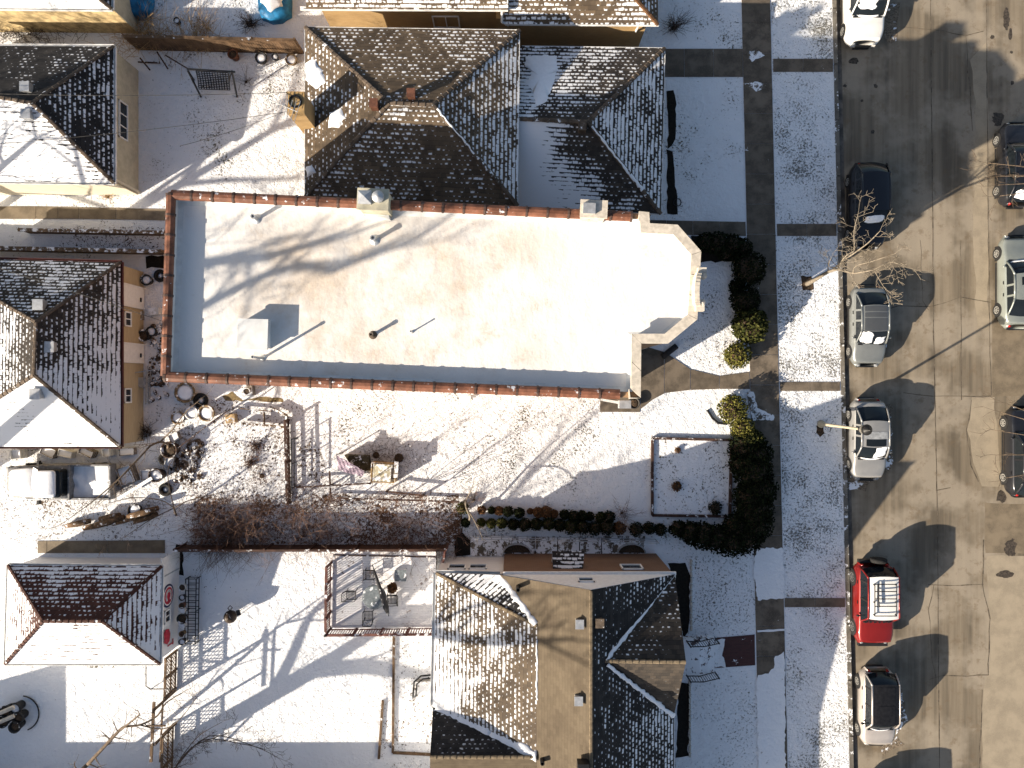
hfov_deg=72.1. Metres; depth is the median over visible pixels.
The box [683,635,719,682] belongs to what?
front steps
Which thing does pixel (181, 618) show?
flower pot
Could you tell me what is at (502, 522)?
round shrub
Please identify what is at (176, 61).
garden pole
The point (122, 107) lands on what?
window
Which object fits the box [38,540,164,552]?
side path
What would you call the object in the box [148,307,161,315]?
box
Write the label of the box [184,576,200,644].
plant rack
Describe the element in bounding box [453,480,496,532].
bare shrub
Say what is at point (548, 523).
round shrub
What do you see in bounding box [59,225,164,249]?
garden plot
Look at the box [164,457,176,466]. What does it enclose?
crate
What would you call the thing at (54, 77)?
garage
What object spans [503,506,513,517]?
round shrub
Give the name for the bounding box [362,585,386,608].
patio table
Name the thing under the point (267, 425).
timber planter
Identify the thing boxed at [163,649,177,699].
lattice fence
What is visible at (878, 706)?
parked car
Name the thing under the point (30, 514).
side yard
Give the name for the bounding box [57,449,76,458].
storage bin
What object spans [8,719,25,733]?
plastic tub
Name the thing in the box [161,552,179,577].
door
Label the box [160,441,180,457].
barrel
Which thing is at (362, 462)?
heap
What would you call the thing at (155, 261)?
bare soil
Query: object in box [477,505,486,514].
round shrub
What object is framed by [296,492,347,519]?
sapling
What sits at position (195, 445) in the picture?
rubble
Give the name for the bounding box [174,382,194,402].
round tub
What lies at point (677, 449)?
evergreen shrub
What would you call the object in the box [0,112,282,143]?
cable
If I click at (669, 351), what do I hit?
rolled mat
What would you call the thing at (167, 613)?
window
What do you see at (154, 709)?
garden arbor
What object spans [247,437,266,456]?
bare shrub
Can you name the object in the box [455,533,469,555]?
bare soil
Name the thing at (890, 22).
road slush
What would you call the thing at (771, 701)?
snow cover
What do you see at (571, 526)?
round shrub
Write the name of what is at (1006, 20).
road stain
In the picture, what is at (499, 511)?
round shrub
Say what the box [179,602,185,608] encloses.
flower pot
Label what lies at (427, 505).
hedge
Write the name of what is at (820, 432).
bare soil
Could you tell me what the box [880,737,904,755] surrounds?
road slush
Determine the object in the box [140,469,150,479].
crate
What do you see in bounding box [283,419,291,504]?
trellis fence
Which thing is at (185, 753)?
leafless bush
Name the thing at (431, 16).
window
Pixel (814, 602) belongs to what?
front path
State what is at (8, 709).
log
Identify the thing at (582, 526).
round shrub
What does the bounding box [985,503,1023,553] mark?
road patch
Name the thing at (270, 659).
back yard
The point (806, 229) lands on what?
front path
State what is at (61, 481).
pickup truck
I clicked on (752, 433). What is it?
evergreen shrub
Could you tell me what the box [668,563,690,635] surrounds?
bare soil
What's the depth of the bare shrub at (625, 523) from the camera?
37.64 m
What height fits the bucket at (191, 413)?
0.400 m
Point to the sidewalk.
(760, 189)
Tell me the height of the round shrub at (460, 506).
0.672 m
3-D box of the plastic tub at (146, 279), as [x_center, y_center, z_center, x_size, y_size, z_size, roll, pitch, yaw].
[-19.568,-5.568,37.775,0.605,0.450,0.605,0,90,0]
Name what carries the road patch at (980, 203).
on the road
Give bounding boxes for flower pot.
[176,613,187,623]
[178,583,186,591]
[178,607,186,613]
[178,623,186,628]
[178,638,186,645]
[179,594,185,600]
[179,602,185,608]
[179,630,185,636]
[227,48,238,60]
[243,388,250,394]
[255,51,266,63]
[271,53,278,60]
[285,53,296,65]
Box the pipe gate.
[145,666,175,689]
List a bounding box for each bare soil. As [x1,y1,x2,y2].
[146,255,163,268]
[175,544,183,575]
[223,392,282,401]
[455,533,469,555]
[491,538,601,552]
[666,90,676,147]
[666,149,677,214]
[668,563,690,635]
[675,682,689,757]
[691,236,742,262]
[801,276,813,290]
[816,426,823,436]
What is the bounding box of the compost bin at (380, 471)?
[370,461,398,482]
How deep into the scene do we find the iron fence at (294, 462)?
37.40 m
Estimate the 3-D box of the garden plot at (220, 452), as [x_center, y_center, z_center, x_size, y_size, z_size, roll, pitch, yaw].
[-15.190,3.453,37.994,6.536,0.001,5.530,0,90,0]
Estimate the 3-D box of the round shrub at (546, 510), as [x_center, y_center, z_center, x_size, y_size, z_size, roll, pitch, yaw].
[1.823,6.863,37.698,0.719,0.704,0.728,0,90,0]
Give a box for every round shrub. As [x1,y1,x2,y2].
[456,501,469,514]
[461,518,470,527]
[476,518,485,527]
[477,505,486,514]
[486,518,496,528]
[487,506,494,513]
[494,506,503,515]
[496,517,507,528]
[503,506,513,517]
[507,518,519,530]
[513,507,524,518]
[517,517,531,531]
[527,508,532,514]
[530,518,541,530]
[532,507,541,518]
[541,505,551,517]
[542,517,555,530]
[551,509,558,518]
[554,518,565,531]
[559,509,569,519]
[564,519,577,534]
[568,509,579,521]
[575,520,590,534]
[578,510,586,520]
[586,511,594,521]
[588,521,601,535]
[595,511,605,522]
[600,521,615,535]
[603,510,615,522]
[613,521,626,534]
[628,522,643,537]
[643,521,655,534]
[655,523,666,535]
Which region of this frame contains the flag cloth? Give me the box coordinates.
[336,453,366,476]
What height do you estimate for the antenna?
7.000 m
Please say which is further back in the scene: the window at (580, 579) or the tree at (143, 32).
the tree at (143, 32)
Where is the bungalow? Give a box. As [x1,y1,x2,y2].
[286,26,665,216]
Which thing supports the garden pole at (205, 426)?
on the barrel at (170, 450)
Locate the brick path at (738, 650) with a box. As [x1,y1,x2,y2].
[715,635,754,667]
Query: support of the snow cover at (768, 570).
on the sidewalk
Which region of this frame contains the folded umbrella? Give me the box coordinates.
[372,565,388,615]
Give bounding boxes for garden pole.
[138,61,159,63]
[165,55,186,68]
[175,407,232,450]
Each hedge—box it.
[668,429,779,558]
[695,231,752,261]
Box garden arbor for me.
[147,689,176,761]
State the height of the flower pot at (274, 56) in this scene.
0.300 m
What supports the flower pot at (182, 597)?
on the plant rack
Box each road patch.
[967,397,1000,486]
[970,43,989,329]
[982,555,1023,767]
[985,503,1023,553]
[991,300,1023,396]
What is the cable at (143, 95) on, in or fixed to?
attached to the bungalow
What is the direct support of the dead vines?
attached to the garage at (91, 16)
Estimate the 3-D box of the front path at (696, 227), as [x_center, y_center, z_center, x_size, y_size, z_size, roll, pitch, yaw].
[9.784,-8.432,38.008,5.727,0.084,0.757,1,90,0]
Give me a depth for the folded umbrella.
36.62 m
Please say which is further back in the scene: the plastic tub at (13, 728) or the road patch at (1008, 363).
the road patch at (1008, 363)
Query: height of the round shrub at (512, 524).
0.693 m
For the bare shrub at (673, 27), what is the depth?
37.72 m
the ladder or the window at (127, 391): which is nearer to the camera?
the window at (127, 391)
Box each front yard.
[672,80,744,218]
[676,556,758,767]
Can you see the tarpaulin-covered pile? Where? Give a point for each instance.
(274, 12)
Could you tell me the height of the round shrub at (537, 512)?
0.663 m
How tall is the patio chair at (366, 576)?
0.942 m
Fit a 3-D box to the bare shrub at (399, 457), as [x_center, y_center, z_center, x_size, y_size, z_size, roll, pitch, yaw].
[-5.873,3.978,37.692,3.262,0.947,2.816,0,90,0]
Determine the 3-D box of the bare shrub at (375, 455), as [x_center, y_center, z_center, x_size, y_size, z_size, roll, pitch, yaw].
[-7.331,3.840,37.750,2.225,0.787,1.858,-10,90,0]
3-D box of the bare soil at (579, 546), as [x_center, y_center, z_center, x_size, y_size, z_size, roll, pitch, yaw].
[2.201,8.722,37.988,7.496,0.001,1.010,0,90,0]
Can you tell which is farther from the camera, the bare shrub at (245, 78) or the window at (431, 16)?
the bare shrub at (245, 78)
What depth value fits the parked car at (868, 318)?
37.09 m
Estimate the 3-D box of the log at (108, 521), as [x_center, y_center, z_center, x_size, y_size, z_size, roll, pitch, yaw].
[-21.477,7.324,37.545,1.604,0.384,0.330,-16,90,0]
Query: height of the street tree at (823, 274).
8.080 m
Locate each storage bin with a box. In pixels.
[10,449,27,458]
[39,449,57,458]
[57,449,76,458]
[78,449,98,458]
[101,449,115,456]
[119,447,136,455]
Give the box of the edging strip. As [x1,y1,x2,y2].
[706,410,727,424]
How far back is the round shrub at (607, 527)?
37.42 m
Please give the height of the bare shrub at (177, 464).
1.150 m
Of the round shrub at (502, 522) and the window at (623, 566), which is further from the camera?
the round shrub at (502, 522)
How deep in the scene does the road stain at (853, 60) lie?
38.12 m
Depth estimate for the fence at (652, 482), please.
37.82 m
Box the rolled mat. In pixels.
[661,344,677,358]
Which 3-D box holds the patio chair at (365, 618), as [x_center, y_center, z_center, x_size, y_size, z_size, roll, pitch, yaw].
[-7.583,12.308,37.081,0.588,0.942,0.688,0,90,0]
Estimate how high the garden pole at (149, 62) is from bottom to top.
0.060 m
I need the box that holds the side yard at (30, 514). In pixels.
[0,499,171,540]
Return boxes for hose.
[23,695,39,729]
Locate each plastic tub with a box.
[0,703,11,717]
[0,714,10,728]
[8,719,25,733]
[9,700,25,714]
[11,709,28,723]
[127,503,141,513]
[139,329,151,340]
[140,274,153,285]
[145,326,156,336]
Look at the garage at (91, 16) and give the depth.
36.38 m
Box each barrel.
[148,468,165,482]
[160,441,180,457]
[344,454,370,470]
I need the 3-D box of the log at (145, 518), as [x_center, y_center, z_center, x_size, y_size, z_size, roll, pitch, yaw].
[-19.708,7.211,37.770,1.342,0.335,0.330,-19,90,0]
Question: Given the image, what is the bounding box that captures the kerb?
[832,0,853,767]
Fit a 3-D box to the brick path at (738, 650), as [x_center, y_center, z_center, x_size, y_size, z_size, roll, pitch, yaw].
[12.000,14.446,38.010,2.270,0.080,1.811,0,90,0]
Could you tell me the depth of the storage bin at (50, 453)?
37.66 m
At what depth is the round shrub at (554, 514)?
37.66 m
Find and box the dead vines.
[0,23,86,43]
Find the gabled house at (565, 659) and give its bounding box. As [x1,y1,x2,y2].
[430,543,685,767]
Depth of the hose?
37.93 m
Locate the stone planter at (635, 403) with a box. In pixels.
[629,397,639,408]
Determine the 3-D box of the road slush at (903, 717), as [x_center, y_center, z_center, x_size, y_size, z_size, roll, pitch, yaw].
[21.026,17.743,38.123,0.763,0.001,2.496,-7,90,0]
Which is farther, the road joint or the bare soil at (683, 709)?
the road joint
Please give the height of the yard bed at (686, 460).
0.001 m
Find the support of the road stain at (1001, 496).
on the road
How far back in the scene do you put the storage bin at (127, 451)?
37.76 m
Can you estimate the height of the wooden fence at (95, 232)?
0.980 m
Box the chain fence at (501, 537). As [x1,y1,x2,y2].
[474,535,659,543]
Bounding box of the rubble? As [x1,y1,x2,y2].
[148,324,204,483]
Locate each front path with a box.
[650,220,745,235]
[665,49,742,76]
[773,59,832,71]
[777,224,836,235]
[780,382,839,390]
[785,598,844,606]
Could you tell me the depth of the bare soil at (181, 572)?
37.99 m
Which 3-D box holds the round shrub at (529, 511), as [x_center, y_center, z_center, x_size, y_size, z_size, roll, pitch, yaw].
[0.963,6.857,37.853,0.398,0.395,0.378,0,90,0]
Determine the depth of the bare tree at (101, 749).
34.66 m
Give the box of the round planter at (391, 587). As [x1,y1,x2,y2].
[387,582,397,593]
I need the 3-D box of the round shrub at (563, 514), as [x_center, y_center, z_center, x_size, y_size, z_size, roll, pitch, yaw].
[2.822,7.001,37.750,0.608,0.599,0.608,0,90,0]
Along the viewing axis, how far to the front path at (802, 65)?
37.97 m
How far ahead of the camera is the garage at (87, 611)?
35.36 m
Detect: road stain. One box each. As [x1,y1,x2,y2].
[848,58,858,63]
[992,112,1003,125]
[996,490,1006,502]
[996,570,1013,577]
[1003,7,1009,29]
[1004,538,1016,555]
[1008,28,1011,39]
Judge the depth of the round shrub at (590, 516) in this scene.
37.63 m
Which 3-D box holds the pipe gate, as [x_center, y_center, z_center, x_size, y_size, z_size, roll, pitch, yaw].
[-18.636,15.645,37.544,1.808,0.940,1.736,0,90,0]
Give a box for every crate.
[116,464,139,485]
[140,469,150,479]
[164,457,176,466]
[168,432,181,441]
[225,413,237,422]
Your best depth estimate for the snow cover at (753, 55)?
37.95 m
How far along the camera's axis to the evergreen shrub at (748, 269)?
36.91 m
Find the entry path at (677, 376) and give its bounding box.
[600,347,749,411]
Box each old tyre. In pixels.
[153,269,163,281]
[158,454,164,464]
[158,483,172,495]
[193,393,207,407]
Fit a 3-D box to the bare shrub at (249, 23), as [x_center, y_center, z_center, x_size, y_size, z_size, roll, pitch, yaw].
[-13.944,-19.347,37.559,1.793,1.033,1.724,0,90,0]
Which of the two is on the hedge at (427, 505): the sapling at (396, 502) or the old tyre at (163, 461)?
the sapling at (396, 502)
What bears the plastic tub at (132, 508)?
on the side yard at (30, 514)
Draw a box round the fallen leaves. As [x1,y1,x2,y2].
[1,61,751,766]
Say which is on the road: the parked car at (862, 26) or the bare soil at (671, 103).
the parked car at (862, 26)
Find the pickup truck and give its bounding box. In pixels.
[7,460,115,504]
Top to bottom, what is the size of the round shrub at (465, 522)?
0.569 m
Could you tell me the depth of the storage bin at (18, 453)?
37.54 m
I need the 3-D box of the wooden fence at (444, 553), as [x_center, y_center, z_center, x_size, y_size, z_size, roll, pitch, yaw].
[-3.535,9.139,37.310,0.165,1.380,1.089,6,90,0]
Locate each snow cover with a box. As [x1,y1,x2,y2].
[715,639,725,667]
[745,50,764,61]
[745,81,766,90]
[747,391,773,420]
[753,547,784,600]
[756,652,785,767]
[757,629,784,631]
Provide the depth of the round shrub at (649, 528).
37.54 m
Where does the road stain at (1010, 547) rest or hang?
on the road patch at (1004, 523)
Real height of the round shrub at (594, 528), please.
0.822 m
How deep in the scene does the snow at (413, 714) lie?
37.99 m
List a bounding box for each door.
[124,283,144,309]
[124,342,144,363]
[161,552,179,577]
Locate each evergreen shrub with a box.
[671,481,681,491]
[674,447,680,453]
[708,500,722,514]
[716,393,748,424]
[723,341,751,369]
[728,279,745,293]
[728,285,760,314]
[729,249,767,286]
[729,416,755,439]
[743,429,764,449]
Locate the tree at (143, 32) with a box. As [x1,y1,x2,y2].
[82,0,230,78]
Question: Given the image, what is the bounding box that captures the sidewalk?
[742,0,787,767]
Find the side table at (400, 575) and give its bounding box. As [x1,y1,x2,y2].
[395,568,406,580]
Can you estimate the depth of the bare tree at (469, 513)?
35.90 m
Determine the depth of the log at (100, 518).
37.53 m
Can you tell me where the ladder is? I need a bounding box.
[145,366,150,403]
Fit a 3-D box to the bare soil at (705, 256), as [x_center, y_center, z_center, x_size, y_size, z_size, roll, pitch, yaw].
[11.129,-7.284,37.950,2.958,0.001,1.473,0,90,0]
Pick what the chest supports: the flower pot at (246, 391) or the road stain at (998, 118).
the flower pot at (246, 391)
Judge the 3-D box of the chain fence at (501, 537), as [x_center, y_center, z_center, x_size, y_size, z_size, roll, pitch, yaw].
[2.892,8.270,37.475,9.731,1.050,0.060,1,90,0]
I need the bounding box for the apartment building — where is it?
[160,188,706,407]
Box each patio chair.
[341,588,357,601]
[362,608,374,626]
[363,568,375,580]
[387,592,397,605]
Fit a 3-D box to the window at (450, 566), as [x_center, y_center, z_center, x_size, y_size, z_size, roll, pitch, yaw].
[-2.801,9.293,35.750,0.920,0.820,0.085,0,90,0]
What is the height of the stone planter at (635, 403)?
0.350 m
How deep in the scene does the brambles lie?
37.61 m
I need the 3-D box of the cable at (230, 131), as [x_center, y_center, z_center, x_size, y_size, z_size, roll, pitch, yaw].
[-13.518,-12.193,33.700,6.069,2.622,0.024,-7,90,0]
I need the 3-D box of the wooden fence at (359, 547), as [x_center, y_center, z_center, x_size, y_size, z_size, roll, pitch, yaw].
[-10.568,8.664,37.310,14.208,1.380,0.170,0,90,0]
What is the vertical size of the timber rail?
0.600 m
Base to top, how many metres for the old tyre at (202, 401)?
0.200 m
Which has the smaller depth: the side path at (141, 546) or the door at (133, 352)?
the door at (133, 352)
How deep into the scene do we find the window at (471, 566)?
35.64 m
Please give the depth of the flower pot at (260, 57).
37.69 m
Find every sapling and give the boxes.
[212,494,267,537]
[263,491,311,537]
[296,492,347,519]
[364,487,407,530]
[392,480,435,519]
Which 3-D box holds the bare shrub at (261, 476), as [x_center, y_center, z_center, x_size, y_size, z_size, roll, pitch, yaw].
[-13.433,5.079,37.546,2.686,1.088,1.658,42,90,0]
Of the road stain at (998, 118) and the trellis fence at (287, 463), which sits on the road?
the road stain at (998, 118)
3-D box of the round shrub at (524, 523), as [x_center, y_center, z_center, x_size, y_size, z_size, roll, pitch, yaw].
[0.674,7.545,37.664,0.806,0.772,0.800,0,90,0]
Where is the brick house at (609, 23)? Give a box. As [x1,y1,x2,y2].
[300,0,658,46]
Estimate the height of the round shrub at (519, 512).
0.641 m
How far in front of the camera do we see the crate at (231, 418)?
37.65 m
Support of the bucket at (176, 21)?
on the yard ground at (560, 454)
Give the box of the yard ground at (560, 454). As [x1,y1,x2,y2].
[0,0,848,767]
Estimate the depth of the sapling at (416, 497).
35.38 m
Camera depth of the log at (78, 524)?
37.67 m
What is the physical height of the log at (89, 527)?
0.360 m
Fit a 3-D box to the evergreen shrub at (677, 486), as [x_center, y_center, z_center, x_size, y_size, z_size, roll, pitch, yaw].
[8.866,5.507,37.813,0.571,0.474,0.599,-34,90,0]
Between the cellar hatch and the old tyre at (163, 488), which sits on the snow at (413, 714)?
the cellar hatch
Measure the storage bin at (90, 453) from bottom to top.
0.492 m
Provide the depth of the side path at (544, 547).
37.97 m
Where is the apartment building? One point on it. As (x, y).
(373, 289)
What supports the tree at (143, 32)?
on the yard ground at (560, 454)
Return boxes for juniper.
[730,307,769,344]
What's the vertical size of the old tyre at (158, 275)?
0.200 m
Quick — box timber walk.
[378,636,429,758]
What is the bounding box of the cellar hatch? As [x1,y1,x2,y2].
[412,674,430,701]
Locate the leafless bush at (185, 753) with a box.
[161,709,291,767]
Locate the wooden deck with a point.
(412, 610)
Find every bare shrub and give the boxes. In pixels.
[92,456,136,514]
[135,418,158,448]
[155,432,213,492]
[234,9,264,34]
[235,64,255,90]
[241,454,277,489]
[242,451,260,470]
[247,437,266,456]
[358,437,395,461]
[378,435,427,481]
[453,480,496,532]
[602,496,648,534]
[657,8,697,39]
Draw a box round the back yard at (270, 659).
[0,552,427,767]
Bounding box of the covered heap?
[130,0,154,20]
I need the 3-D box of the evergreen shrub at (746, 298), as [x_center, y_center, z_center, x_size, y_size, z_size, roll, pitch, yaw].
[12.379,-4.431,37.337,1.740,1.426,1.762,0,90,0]
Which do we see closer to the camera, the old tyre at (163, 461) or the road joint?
the old tyre at (163, 461)
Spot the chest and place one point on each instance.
(252, 389)
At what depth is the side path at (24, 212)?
37.97 m
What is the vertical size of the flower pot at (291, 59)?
0.350 m
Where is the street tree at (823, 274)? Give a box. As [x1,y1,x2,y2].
[805,189,933,304]
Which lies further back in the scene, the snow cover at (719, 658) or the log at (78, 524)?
the snow cover at (719, 658)
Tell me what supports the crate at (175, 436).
on the garden plot at (220, 452)
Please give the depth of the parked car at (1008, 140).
37.15 m
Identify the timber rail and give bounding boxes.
[296,471,459,502]
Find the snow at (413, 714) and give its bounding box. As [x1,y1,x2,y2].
[380,685,432,757]
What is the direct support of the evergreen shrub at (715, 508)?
on the yard bed at (686, 460)
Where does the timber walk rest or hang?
on the snow at (413, 714)
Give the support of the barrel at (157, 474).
on the yard ground at (560, 454)
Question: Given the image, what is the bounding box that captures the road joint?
[892,0,991,767]
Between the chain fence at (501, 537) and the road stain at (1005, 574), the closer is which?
the chain fence at (501, 537)
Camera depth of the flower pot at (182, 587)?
37.14 m
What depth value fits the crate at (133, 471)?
37.55 m
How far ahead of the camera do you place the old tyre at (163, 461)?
37.82 m
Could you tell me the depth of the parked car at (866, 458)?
37.09 m
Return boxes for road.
[836,0,1023,767]
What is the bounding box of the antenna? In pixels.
[267,94,300,121]
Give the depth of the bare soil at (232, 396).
37.99 m
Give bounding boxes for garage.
[0,0,137,32]
[0,44,140,194]
[0,257,144,448]
[3,552,179,665]
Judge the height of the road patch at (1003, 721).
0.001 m
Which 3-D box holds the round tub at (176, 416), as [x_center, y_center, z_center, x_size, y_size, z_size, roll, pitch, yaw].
[-17.921,1.811,37.825,0.734,0.350,0.734,0,90,0]
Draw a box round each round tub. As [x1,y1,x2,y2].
[171,411,184,424]
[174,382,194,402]
[198,405,214,421]
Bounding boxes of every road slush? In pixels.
[847,473,867,490]
[867,404,893,483]
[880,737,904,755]
[884,2,899,42]
[896,689,907,733]
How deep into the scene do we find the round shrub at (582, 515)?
37.59 m
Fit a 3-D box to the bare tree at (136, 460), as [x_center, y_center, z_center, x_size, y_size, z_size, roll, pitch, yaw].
[-18.438,3.667,35.923,12.661,4.238,1.885,-45,90,0]
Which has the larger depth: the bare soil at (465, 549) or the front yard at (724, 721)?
the front yard at (724, 721)
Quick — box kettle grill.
[223,605,241,622]
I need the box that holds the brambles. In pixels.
[152,475,484,585]
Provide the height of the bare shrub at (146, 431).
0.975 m
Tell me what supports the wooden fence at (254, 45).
on the yard ground at (560, 454)
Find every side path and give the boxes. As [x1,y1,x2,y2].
[0,206,165,219]
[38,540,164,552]
[470,536,644,555]
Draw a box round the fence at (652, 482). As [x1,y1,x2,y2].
[651,437,732,517]
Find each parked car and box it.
[840,0,889,49]
[845,162,891,250]
[846,284,891,366]
[846,397,891,480]
[849,557,899,645]
[854,664,900,745]
[992,122,1023,208]
[993,235,1023,329]
[999,405,1023,497]
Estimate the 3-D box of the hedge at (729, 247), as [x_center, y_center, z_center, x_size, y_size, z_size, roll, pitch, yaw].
[11.349,-7.361,37.429,3.165,1.199,1.700,0,90,0]
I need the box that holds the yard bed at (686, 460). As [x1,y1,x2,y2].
[654,440,729,514]
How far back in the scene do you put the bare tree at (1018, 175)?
34.57 m
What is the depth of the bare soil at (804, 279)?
37.98 m
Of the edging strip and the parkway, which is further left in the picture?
the edging strip
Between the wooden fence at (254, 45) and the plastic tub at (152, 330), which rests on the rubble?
the plastic tub at (152, 330)
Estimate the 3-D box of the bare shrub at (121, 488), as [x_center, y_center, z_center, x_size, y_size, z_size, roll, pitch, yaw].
[-21.468,5.547,37.614,2.953,1.042,3.529,0,90,0]
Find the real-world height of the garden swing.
2.006 m
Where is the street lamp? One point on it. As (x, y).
(866, 429)
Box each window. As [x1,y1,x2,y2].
[118,99,127,141]
[124,311,131,326]
[124,388,131,402]
[164,608,170,624]
[431,16,459,27]
[447,564,465,569]
[468,564,486,569]
[577,577,594,581]
[620,564,643,569]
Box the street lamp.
[817,420,871,435]
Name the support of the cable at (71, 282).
attached to the garage at (72, 363)
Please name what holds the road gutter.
on the road
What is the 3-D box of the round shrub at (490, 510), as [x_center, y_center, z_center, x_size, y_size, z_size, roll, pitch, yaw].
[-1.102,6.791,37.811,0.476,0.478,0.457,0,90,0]
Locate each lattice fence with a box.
[160,723,173,767]
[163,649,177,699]
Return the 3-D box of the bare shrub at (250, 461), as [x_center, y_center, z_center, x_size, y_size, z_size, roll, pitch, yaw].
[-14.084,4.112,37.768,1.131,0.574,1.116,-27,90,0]
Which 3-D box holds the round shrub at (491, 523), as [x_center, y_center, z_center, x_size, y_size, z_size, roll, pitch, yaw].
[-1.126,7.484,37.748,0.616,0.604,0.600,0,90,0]
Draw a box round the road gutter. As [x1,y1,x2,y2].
[836,0,857,767]
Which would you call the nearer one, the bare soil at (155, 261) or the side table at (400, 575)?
the side table at (400, 575)
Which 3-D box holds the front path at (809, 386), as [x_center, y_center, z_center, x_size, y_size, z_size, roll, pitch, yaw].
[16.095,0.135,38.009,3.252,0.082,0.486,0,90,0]
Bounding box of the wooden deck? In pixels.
[324,552,436,636]
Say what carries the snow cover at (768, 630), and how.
on the sidewalk
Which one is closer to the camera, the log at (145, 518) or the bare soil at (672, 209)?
the log at (145, 518)
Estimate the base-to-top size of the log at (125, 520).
0.360 m
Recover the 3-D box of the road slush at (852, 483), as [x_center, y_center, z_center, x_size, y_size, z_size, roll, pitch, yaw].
[18.477,5.380,38.123,1.695,0.001,0.861,24,90,0]
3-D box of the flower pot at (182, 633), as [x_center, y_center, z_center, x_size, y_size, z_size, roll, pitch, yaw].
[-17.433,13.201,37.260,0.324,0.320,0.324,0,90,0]
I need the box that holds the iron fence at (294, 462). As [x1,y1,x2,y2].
[291,438,296,489]
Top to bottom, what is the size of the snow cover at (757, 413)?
0.001 m
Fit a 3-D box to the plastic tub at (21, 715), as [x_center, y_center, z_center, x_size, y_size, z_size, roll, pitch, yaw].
[-26.324,17.784,37.690,0.648,0.620,0.648,0,90,0]
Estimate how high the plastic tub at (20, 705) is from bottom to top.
0.620 m
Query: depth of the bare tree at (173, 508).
35.78 m
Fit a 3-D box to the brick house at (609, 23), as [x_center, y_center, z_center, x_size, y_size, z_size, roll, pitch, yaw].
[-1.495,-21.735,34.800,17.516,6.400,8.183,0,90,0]
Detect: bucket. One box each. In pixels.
[173,17,180,24]
[185,406,197,419]
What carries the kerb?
on the ground
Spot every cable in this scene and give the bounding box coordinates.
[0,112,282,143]
[0,268,160,320]
[13,92,285,95]
[21,260,122,305]
[181,113,280,145]
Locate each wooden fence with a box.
[0,246,163,254]
[16,227,164,235]
[121,33,303,53]
[173,542,447,551]
[442,543,448,562]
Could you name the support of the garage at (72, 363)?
on the yard ground at (560, 454)
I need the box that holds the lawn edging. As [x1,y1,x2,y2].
[688,560,692,757]
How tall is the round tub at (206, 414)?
0.400 m
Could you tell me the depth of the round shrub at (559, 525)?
37.53 m
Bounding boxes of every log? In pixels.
[0,705,14,714]
[0,714,14,723]
[64,519,91,527]
[82,523,112,530]
[94,515,124,527]
[98,513,120,520]
[120,513,150,522]
[126,506,158,519]
[132,512,157,523]
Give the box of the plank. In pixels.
[117,477,152,499]
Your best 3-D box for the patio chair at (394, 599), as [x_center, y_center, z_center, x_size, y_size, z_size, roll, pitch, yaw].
[-6.280,11.375,37.081,0.688,0.942,0.588,0,90,0]
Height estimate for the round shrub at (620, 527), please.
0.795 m
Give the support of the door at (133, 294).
in the garage at (72, 363)
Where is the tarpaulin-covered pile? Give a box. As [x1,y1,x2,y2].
[258,0,292,24]
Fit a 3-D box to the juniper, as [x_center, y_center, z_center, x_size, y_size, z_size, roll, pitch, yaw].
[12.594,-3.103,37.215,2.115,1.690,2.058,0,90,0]
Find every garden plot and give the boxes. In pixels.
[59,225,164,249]
[171,398,290,498]
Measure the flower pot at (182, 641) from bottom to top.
0.320 m
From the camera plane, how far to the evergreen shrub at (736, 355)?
37.10 m
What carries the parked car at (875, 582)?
on the road
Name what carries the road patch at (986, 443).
on the road
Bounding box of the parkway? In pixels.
[771,0,848,767]
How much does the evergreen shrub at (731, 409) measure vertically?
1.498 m
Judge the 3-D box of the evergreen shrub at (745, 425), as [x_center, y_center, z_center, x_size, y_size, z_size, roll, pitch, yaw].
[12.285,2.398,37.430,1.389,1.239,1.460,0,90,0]
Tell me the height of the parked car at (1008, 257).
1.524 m
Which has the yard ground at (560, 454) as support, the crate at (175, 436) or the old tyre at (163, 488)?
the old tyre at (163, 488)
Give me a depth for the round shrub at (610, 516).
37.51 m
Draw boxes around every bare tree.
[33,385,229,541]
[63,435,279,555]
[71,674,203,767]
[457,461,493,555]
[961,149,1023,220]
[970,394,1023,487]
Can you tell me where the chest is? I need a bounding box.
[241,386,255,395]
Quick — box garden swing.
[187,68,237,96]
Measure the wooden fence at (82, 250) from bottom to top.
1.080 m
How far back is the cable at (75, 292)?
32.54 m
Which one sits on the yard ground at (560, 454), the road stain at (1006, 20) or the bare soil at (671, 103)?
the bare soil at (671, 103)
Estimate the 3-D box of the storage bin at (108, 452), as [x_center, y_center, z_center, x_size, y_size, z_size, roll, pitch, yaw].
[-21.596,3.639,37.669,0.404,0.630,0.431,-7,90,0]
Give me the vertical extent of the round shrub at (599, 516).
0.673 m
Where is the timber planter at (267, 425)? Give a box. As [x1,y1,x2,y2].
[236,407,287,427]
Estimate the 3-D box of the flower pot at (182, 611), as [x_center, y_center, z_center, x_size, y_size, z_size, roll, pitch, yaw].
[-17.433,11.976,37.260,0.367,0.320,0.367,0,90,0]

